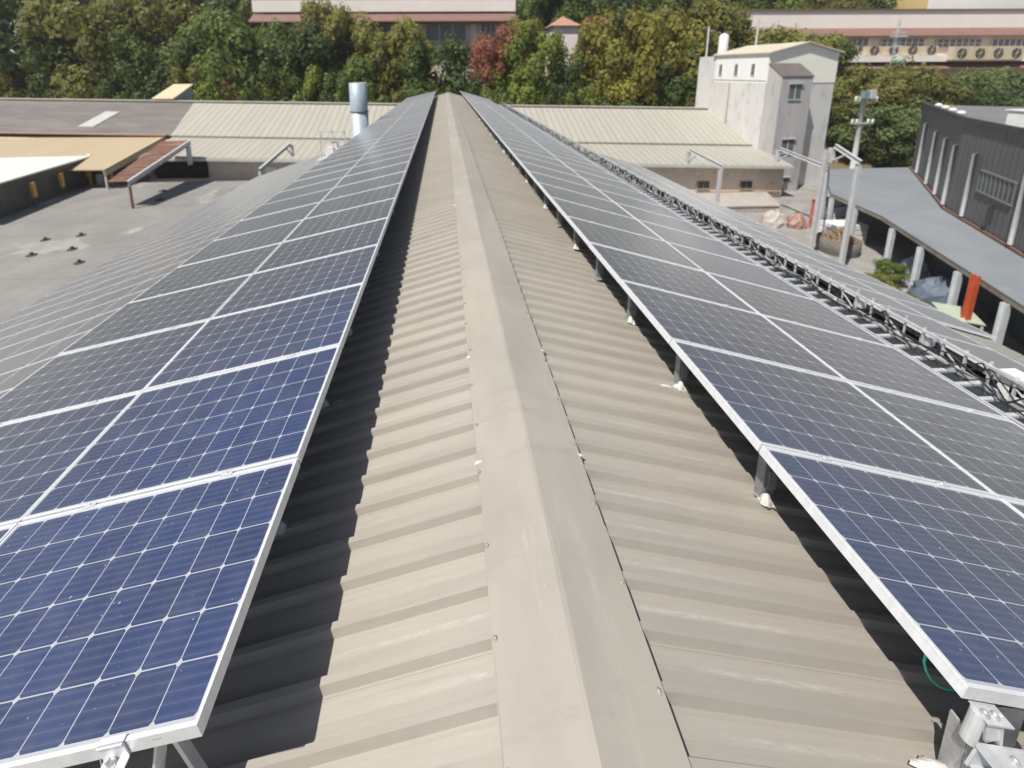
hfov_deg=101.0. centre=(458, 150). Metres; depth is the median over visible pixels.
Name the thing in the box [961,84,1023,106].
broadleaf tree
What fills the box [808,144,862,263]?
steel frame
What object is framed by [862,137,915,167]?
broadleaf tree
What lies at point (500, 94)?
broadleaf tree
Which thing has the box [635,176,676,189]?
solar panel
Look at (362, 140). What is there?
solar panel
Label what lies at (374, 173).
solar panel
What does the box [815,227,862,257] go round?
round planter
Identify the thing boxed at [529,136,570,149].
solar panel
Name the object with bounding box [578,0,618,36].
broadleaf tree
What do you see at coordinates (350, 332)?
support leg
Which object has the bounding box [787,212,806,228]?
tarp pile
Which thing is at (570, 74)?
broadleaf tree
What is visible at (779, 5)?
broadleaf tree
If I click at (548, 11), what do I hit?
broadleaf tree
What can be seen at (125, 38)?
broadleaf tree
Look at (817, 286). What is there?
cable
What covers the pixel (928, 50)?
air conditioner
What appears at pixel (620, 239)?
solar panel
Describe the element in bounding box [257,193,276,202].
solar panel
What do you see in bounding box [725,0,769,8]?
broadleaf tree
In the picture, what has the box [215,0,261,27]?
broadleaf tree
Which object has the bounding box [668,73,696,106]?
broadleaf tree
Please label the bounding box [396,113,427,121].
solar panel
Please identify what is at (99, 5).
broadleaf tree
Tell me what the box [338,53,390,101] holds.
broadleaf tree
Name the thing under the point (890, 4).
broadleaf tree
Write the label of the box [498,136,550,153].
solar panel
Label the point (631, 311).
support leg
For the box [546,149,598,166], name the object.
solar panel
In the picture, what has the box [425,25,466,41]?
window
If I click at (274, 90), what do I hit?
broadleaf tree
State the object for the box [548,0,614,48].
broadleaf tree
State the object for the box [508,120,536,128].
solar panel
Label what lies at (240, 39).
broadleaf tree
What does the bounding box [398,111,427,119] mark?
solar panel
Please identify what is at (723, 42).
water tank
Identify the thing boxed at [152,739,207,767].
splayed stand
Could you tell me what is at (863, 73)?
broadleaf tree
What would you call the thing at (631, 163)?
solar panel
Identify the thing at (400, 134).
solar panel
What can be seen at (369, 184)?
solar panel
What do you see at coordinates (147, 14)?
broadleaf tree
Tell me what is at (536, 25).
broadleaf tree
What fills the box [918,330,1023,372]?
solar panel
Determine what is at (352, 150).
solar panel
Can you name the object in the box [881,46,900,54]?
air conditioner
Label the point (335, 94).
broadleaf tree
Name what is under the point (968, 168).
clad building
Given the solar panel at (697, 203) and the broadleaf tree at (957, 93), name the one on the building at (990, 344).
the solar panel at (697, 203)
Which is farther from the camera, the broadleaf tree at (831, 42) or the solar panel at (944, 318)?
the broadleaf tree at (831, 42)
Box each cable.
[500,103,1023,391]
[500,104,1023,416]
[503,104,1023,406]
[503,105,1023,403]
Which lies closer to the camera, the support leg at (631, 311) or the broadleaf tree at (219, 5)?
the support leg at (631, 311)
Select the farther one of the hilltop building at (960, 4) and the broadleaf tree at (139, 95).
the hilltop building at (960, 4)
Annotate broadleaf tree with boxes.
[0,0,93,92]
[0,64,34,97]
[5,86,41,97]
[7,18,96,97]
[15,0,166,98]
[43,84,76,98]
[47,63,107,98]
[57,0,170,48]
[81,0,162,39]
[86,75,126,96]
[92,23,166,95]
[94,69,150,99]
[100,0,206,75]
[130,77,163,99]
[143,39,207,99]
[155,21,237,82]
[157,0,200,25]
[162,58,209,98]
[186,3,289,100]
[192,59,243,100]
[192,64,237,100]
[198,0,244,23]
[212,61,250,100]
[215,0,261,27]
[228,76,252,100]
[236,0,259,36]
[242,36,300,100]
[258,65,299,101]
[266,17,335,92]
[279,69,332,101]
[290,64,338,101]
[293,0,356,62]
[314,69,352,101]
[322,8,385,81]
[333,86,374,101]
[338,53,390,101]
[354,30,419,95]
[368,96,381,102]
[374,81,416,102]
[375,14,435,81]
[375,77,412,102]
[396,31,479,96]
[412,78,443,95]
[421,81,458,96]
[447,69,484,95]
[467,22,528,81]
[467,39,506,93]
[479,86,497,103]
[480,86,511,104]
[486,62,543,104]
[491,80,529,104]
[498,14,546,68]
[502,19,572,96]
[516,0,558,33]
[519,0,569,66]
[521,95,545,104]
[533,72,570,104]
[540,0,578,36]
[544,88,578,105]
[547,53,588,105]
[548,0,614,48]
[561,82,600,105]
[568,4,667,104]
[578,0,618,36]
[578,14,613,78]
[583,92,612,105]
[599,96,642,105]
[600,64,659,106]
[608,0,658,40]
[610,90,659,106]
[611,0,640,40]
[615,11,709,105]
[638,93,665,106]
[642,72,692,106]
[644,0,735,94]
[655,0,691,48]
[655,0,712,13]
[655,42,709,106]
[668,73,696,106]
[676,0,735,54]
[687,0,753,52]
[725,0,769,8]
[738,0,787,8]
[742,21,821,45]
[764,0,808,8]
[767,0,815,8]
[777,24,853,78]
[800,0,868,8]
[808,31,860,77]
[826,102,919,162]
[827,100,854,145]
[828,74,895,146]
[833,62,925,133]
[858,56,958,117]
[859,0,880,8]
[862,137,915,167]
[869,0,897,8]
[869,94,944,158]
[912,73,977,105]
[947,66,1020,106]
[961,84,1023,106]
[970,66,1023,106]
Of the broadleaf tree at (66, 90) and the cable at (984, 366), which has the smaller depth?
the cable at (984, 366)
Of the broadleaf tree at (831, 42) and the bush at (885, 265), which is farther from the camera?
the broadleaf tree at (831, 42)
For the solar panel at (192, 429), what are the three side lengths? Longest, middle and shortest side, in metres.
1.661 x 1.024 x 0.068 m
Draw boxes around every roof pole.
[705,27,709,56]
[755,18,761,44]
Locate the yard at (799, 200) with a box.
[739,184,1023,354]
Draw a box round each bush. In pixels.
[865,272,897,287]
[871,257,910,282]
[880,280,926,303]
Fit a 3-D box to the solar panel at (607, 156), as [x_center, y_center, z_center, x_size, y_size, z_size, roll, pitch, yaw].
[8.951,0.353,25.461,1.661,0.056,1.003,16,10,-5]
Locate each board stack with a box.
[819,220,868,244]
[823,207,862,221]
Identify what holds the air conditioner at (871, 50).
on the terrace building at (944, 30)
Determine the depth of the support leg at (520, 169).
11.70 m
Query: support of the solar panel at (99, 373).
on the mounting rail
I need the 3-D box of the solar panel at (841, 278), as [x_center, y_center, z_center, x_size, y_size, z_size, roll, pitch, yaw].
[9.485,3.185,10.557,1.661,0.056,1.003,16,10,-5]
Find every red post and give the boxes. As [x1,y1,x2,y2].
[808,199,815,227]
[961,274,981,323]
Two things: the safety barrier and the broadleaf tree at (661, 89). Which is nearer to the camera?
the safety barrier
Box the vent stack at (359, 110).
[349,82,368,137]
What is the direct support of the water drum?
on the flat roof building at (110, 223)
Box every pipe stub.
[25,252,37,256]
[40,237,50,241]
[66,246,77,250]
[73,259,84,264]
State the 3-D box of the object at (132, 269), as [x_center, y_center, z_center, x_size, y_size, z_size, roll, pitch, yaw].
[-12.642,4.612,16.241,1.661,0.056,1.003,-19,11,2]
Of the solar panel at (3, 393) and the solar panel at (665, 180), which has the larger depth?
the solar panel at (665, 180)
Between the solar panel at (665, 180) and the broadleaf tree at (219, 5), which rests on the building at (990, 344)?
the solar panel at (665, 180)
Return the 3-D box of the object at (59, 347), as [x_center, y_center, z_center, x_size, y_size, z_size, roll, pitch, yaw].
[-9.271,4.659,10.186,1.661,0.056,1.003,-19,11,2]
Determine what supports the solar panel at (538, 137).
on the mounting rail
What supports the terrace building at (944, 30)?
on the ground at (842, 162)
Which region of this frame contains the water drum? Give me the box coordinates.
[95,173,104,184]
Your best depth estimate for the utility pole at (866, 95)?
53.80 m
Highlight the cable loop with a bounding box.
[923,653,954,690]
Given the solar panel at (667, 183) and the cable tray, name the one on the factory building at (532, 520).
the cable tray
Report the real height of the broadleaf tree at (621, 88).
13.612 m
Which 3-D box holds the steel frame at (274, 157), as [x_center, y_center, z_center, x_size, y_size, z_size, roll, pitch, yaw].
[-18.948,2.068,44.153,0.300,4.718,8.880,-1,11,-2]
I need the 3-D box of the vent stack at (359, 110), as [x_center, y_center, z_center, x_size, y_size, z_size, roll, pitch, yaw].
[-6.079,-0.332,26.201,1.140,7.750,1.140,-1,11,-2]
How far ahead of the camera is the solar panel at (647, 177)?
20.53 m
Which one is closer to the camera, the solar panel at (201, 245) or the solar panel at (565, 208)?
the solar panel at (565, 208)
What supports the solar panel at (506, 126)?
on the mounting rail
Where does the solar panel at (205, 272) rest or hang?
on the mounting rail
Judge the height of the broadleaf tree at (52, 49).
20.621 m
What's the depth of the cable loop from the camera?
1.75 m
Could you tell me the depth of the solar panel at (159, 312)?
4.85 m
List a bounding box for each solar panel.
[0,312,32,330]
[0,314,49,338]
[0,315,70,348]
[0,320,208,424]
[0,333,18,344]
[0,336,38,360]
[0,340,60,374]
[0,356,55,391]
[0,367,22,382]
[0,388,12,396]
[0,392,140,526]
[0,458,299,767]
[0,523,17,542]
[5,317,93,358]
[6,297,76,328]
[21,345,341,521]
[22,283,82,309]
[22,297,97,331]
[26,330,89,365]
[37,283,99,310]
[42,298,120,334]
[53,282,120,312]
[58,274,251,354]
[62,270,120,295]
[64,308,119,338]
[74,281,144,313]
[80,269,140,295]
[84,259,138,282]
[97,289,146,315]
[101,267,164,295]
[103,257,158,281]
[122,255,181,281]
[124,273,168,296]
[131,242,281,301]
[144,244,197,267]
[144,283,364,389]
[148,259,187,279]
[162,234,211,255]
[166,247,203,266]
[178,219,303,266]
[185,237,217,253]
[200,228,229,242]
[212,244,378,317]
[214,202,319,240]
[215,219,241,232]
[220,187,245,197]
[226,212,250,224]
[234,180,257,189]
[237,205,260,216]
[240,188,332,220]
[247,177,270,186]
[247,199,268,209]
[254,217,388,272]
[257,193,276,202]
[262,177,342,204]
[264,188,283,197]
[270,170,291,178]
[278,179,295,187]
[280,168,351,191]
[283,197,395,241]
[293,160,358,181]
[305,153,365,172]
[305,183,401,218]
[316,148,370,164]
[322,171,405,200]
[326,143,374,157]
[333,138,379,152]
[334,161,409,187]
[340,134,383,147]
[344,153,412,176]
[345,131,386,143]
[350,128,388,139]
[354,147,414,166]
[356,125,391,135]
[360,123,393,132]
[360,141,416,159]
[364,120,396,129]
[367,136,418,152]
[368,118,398,126]
[371,116,400,124]
[372,132,420,146]
[373,115,401,122]
[376,113,403,120]
[377,128,421,141]
[381,125,422,137]
[385,122,423,133]
[388,120,424,130]
[390,117,425,127]
[393,115,426,124]
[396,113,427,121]
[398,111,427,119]
[400,110,428,117]
[402,108,429,115]
[404,106,430,112]
[404,107,429,113]
[473,107,499,114]
[475,108,501,116]
[476,110,504,118]
[478,112,507,120]
[479,113,510,122]
[481,115,513,125]
[482,117,516,127]
[484,120,521,131]
[487,122,525,134]
[489,125,530,138]
[492,128,537,143]
[495,132,542,147]
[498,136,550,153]
[502,116,528,123]
[502,141,559,160]
[505,118,531,125]
[507,147,568,167]
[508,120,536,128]
[509,121,541,131]
[513,124,545,134]
[513,153,580,176]
[516,126,550,137]
[519,161,594,187]
[520,129,557,141]
[523,132,562,144]
[527,170,612,201]
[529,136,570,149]
[532,139,578,154]
[537,182,635,218]
[539,144,588,160]
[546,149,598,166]
[550,196,663,240]
[552,154,611,174]
[561,161,624,182]
[566,216,703,270]
[572,169,642,193]
[583,178,663,206]
[588,242,758,313]
[595,152,618,160]
[598,189,687,221]
[612,163,644,173]
[615,202,718,240]
[617,166,654,178]
[618,159,645,168]
[620,280,846,380]
[623,162,653,172]
[631,166,661,176]
[632,172,664,183]
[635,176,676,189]
[637,219,759,265]
[639,170,674,182]
[644,181,687,195]
[647,174,684,187]
[657,179,694,192]
[658,188,701,202]
[667,242,814,299]
[668,194,719,211]
[669,185,709,199]
[670,339,996,496]
[681,191,721,205]
[683,202,737,220]
[692,197,738,213]
[699,211,757,230]
[706,204,757,222]
[706,272,891,346]
[716,220,782,243]
[722,212,780,233]
[737,231,810,257]
[759,445,1023,708]
[761,232,827,256]
[761,244,843,274]
[763,315,1009,419]
[785,244,861,272]
[789,260,883,294]
[815,259,898,290]
[824,279,930,318]
[846,275,942,311]
[850,382,1023,501]
[867,302,989,348]
[888,296,996,339]
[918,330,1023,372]
[1001,498,1023,515]
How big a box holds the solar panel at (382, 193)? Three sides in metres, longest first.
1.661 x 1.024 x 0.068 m
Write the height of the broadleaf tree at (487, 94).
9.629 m
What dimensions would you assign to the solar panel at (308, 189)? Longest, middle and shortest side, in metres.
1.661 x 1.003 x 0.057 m
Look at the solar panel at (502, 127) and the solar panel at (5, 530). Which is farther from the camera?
the solar panel at (502, 127)
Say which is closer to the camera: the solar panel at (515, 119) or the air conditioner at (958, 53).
the solar panel at (515, 119)
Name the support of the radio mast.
on the ground at (842, 162)
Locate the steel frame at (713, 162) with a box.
[685,149,722,203]
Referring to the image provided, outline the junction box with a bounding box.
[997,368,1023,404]
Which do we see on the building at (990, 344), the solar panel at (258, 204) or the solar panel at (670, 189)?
the solar panel at (670, 189)
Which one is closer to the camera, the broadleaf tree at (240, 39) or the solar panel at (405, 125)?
the solar panel at (405, 125)
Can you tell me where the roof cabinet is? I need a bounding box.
[1005,109,1023,126]
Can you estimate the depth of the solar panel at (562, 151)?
15.15 m
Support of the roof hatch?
on the long shed
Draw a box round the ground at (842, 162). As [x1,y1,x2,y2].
[161,4,1019,169]
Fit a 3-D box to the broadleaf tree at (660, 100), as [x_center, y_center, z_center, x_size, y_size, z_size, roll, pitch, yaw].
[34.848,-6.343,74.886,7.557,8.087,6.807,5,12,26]
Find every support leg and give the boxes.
[275,516,287,535]
[321,396,343,408]
[347,327,352,336]
[518,163,521,173]
[525,172,528,182]
[533,182,537,194]
[543,193,548,208]
[556,209,562,225]
[573,230,579,249]
[595,257,603,279]
[626,295,637,324]
[661,353,689,391]
[754,454,778,508]
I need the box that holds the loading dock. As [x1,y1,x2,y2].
[697,192,780,212]
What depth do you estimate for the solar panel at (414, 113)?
23.76 m
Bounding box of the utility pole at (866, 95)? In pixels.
[849,90,878,168]
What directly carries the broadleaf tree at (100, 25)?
on the ground at (842, 162)
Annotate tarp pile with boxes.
[759,209,787,228]
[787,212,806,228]
[901,256,934,279]
[906,276,965,308]
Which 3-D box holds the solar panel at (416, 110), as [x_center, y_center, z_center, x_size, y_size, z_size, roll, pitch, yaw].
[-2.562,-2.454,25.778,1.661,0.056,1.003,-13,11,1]
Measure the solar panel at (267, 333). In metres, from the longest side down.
1.661 x 1.024 x 0.068 m
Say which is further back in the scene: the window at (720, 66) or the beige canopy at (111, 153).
the window at (720, 66)
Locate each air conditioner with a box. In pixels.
[862,46,881,55]
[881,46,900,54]
[899,46,919,54]
[918,46,938,54]
[946,46,970,59]
[968,46,988,59]
[986,46,1007,59]
[1005,46,1023,59]
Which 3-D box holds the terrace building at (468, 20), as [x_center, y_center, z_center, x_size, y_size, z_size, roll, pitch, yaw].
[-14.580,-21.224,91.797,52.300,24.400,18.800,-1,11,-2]
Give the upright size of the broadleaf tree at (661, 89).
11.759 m
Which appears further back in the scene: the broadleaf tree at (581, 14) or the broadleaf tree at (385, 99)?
the broadleaf tree at (581, 14)
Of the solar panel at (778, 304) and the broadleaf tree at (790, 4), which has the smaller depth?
the solar panel at (778, 304)
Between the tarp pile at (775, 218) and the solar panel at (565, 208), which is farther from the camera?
the tarp pile at (775, 218)
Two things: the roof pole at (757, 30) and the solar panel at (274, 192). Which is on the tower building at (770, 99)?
the roof pole at (757, 30)
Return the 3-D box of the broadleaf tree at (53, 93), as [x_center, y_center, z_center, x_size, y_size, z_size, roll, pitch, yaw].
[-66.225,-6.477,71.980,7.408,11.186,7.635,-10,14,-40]
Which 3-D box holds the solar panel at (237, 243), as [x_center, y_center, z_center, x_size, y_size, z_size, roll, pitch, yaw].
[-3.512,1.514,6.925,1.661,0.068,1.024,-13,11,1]
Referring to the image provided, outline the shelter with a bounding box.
[931,302,985,330]
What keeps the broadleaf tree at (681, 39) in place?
on the ground at (842, 162)
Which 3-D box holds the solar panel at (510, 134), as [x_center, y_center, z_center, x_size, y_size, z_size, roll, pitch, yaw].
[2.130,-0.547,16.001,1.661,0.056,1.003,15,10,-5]
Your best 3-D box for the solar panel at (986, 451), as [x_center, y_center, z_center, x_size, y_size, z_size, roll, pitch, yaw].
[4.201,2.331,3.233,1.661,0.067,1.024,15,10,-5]
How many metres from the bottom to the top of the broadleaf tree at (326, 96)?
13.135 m
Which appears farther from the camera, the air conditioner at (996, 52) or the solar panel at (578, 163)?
the air conditioner at (996, 52)
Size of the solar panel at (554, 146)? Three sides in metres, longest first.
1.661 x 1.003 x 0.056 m
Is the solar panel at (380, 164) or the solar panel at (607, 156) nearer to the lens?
the solar panel at (380, 164)
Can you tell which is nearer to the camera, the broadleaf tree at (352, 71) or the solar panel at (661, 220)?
the solar panel at (661, 220)
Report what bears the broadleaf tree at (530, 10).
on the ground at (842, 162)
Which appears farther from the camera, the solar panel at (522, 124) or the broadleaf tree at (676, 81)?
the broadleaf tree at (676, 81)
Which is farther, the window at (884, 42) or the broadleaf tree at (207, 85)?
the window at (884, 42)
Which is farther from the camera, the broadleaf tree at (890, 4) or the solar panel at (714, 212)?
the broadleaf tree at (890, 4)
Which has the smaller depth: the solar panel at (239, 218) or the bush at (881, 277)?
the solar panel at (239, 218)
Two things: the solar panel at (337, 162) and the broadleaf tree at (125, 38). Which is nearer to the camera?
the solar panel at (337, 162)
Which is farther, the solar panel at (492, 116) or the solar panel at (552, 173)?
the solar panel at (492, 116)
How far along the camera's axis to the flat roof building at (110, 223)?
34.64 m
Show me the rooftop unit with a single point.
(332, 148)
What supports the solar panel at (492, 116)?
on the mounting rail
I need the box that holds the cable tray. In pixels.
[499,102,1023,427]
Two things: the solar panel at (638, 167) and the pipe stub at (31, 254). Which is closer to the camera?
the solar panel at (638, 167)
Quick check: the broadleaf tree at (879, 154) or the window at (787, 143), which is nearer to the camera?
the window at (787, 143)
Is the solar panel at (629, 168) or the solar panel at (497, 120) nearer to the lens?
the solar panel at (497, 120)
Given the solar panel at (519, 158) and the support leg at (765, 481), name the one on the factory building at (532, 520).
the support leg at (765, 481)
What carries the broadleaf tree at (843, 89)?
on the ground at (842, 162)
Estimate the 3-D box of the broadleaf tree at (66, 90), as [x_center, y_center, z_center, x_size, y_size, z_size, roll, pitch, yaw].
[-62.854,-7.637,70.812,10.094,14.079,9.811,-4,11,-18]
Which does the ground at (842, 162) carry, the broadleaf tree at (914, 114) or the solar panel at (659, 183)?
the broadleaf tree at (914, 114)
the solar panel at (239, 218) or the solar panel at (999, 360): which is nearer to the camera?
the solar panel at (999, 360)
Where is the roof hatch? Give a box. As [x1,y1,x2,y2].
[152,84,192,101]
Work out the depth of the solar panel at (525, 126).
22.11 m
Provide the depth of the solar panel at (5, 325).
14.49 m
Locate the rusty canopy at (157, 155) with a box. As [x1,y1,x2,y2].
[108,140,192,208]
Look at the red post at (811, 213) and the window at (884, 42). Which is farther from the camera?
the window at (884, 42)
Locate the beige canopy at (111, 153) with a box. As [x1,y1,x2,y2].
[0,134,170,188]
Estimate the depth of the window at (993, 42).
91.32 m
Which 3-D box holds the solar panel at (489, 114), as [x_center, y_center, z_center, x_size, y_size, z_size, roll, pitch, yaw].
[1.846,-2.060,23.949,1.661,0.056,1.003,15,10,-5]
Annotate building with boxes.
[0,154,93,217]
[0,181,247,320]
[64,92,1023,767]
[248,0,517,97]
[588,151,1023,388]
[695,41,844,191]
[712,9,1023,95]
[887,0,1023,8]
[909,102,1023,345]
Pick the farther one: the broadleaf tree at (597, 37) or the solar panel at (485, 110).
the broadleaf tree at (597, 37)
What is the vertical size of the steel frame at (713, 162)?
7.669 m
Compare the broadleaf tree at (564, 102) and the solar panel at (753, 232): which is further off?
the broadleaf tree at (564, 102)
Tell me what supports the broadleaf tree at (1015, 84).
on the ground at (842, 162)
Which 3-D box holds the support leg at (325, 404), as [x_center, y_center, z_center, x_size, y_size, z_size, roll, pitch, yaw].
[-1.168,1.991,3.641,0.285,0.541,0.118,1,11,8]
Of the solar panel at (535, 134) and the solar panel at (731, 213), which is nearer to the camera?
the solar panel at (731, 213)
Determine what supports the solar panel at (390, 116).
on the mounting rail
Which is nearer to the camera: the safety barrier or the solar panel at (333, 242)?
the solar panel at (333, 242)
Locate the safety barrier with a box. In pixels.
[87,171,113,184]
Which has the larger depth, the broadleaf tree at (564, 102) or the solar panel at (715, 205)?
the broadleaf tree at (564, 102)
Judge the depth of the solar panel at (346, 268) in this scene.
4.85 m
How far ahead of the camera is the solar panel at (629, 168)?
22.46 m
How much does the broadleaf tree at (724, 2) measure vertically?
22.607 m
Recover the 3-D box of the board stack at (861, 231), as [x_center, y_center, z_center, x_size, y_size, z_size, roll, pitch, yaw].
[36.724,7.785,40.072,3.200,1.920,1.600,-1,11,-2]
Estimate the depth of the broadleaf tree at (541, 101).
71.01 m
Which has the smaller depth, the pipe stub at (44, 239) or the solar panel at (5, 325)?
the solar panel at (5, 325)
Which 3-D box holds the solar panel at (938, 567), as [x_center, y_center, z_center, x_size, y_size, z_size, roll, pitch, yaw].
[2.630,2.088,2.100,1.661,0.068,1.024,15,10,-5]
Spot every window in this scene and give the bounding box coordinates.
[375,25,393,35]
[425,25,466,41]
[480,24,495,38]
[697,181,709,188]
[718,64,722,75]
[734,64,738,75]
[740,181,752,188]
[750,63,755,75]
[781,138,796,153]
[781,176,790,191]
[788,83,804,99]
[848,39,869,52]
[880,39,925,45]
[935,39,982,46]
[975,169,1017,206]
[990,40,1023,45]
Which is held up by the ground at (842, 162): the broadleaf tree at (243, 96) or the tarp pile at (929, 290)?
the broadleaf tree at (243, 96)
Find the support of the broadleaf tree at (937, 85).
on the ground at (842, 162)
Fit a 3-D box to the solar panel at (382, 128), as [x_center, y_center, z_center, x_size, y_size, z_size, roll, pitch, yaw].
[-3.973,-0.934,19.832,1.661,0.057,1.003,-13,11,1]
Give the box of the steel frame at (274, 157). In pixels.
[258,142,293,175]
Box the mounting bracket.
[909,700,1023,767]
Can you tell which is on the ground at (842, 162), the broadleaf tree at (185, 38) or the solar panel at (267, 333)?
the broadleaf tree at (185, 38)
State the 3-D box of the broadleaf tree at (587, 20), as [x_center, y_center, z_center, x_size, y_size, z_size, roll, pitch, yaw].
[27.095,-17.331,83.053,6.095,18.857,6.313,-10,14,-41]
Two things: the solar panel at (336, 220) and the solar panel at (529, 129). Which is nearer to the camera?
the solar panel at (336, 220)
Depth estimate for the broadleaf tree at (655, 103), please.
72.31 m
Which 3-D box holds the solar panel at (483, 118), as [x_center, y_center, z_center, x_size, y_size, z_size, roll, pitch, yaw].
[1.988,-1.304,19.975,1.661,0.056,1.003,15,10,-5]
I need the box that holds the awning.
[826,167,1023,344]
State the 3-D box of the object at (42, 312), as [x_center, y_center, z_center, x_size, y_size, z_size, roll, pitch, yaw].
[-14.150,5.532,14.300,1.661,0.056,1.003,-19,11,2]
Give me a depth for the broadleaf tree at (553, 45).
73.13 m
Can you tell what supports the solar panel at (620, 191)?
on the mounting rail
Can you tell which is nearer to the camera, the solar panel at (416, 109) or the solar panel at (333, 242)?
the solar panel at (333, 242)
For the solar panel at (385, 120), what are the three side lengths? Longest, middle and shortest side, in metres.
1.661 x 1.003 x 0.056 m
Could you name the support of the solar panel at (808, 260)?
on the building at (990, 344)
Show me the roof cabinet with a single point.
(1015, 117)
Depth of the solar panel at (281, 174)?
31.18 m
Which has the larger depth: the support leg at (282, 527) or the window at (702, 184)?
the window at (702, 184)
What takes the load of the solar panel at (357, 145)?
on the mounting rail
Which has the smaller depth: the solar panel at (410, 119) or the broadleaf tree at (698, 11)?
the solar panel at (410, 119)
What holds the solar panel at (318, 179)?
on the mounting rail
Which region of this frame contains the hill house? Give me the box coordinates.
[544,16,580,75]
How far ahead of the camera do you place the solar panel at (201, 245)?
16.14 m
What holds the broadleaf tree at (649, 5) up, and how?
on the ground at (842, 162)
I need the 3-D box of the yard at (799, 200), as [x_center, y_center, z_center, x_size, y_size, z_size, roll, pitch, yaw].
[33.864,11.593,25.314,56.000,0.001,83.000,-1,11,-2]
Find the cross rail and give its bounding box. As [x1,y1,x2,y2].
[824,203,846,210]
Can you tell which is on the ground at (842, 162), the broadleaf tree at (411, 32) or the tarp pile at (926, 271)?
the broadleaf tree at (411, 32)
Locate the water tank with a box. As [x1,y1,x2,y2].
[717,33,728,53]
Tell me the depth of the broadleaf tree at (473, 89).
70.95 m
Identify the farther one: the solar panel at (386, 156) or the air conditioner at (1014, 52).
the air conditioner at (1014, 52)
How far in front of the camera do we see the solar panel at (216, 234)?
17.14 m
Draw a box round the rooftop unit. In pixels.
[316,130,345,163]
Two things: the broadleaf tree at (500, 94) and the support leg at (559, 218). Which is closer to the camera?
the support leg at (559, 218)
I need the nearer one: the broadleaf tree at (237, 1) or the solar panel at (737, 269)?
the solar panel at (737, 269)
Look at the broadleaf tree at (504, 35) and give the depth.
74.95 m
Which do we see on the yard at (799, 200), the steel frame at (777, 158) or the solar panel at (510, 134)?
the steel frame at (777, 158)
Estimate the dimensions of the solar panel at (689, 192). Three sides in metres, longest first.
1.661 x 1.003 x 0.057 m
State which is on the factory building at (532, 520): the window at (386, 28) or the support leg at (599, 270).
the support leg at (599, 270)
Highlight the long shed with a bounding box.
[0,98,793,197]
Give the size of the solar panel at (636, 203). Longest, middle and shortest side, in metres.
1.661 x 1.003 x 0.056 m
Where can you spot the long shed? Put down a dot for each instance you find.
(237, 140)
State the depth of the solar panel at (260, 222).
7.88 m
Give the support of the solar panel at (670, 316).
on the mounting rail
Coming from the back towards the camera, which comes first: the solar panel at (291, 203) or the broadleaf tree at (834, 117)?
the broadleaf tree at (834, 117)
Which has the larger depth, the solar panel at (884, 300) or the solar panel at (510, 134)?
the solar panel at (510, 134)
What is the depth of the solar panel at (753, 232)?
13.54 m
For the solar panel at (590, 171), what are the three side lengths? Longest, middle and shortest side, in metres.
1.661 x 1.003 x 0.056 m
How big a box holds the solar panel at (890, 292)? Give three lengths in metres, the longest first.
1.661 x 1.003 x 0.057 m
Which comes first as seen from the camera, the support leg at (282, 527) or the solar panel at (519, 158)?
the support leg at (282, 527)
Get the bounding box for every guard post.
[29,182,37,205]
[57,173,64,194]
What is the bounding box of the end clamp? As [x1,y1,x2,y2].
[96,733,130,767]
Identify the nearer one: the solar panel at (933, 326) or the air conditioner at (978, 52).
the solar panel at (933, 326)
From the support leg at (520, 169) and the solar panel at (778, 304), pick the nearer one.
the solar panel at (778, 304)
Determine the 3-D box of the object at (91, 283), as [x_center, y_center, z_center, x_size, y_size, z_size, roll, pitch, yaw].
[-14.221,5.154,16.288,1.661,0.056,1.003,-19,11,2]
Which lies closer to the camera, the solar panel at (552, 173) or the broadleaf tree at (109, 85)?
the solar panel at (552, 173)
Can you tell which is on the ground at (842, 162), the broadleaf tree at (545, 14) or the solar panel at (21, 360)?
the broadleaf tree at (545, 14)
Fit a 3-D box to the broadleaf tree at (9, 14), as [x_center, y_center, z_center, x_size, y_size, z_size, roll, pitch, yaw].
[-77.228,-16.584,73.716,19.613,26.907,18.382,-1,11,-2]
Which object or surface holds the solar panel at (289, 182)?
on the lower building
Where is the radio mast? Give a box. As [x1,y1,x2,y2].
[890,17,907,65]
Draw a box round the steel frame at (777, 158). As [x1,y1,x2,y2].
[774,147,830,232]
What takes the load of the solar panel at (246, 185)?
on the lower building
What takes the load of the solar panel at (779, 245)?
on the building at (990, 344)
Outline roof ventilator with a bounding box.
[956,110,966,114]
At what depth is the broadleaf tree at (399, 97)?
70.86 m

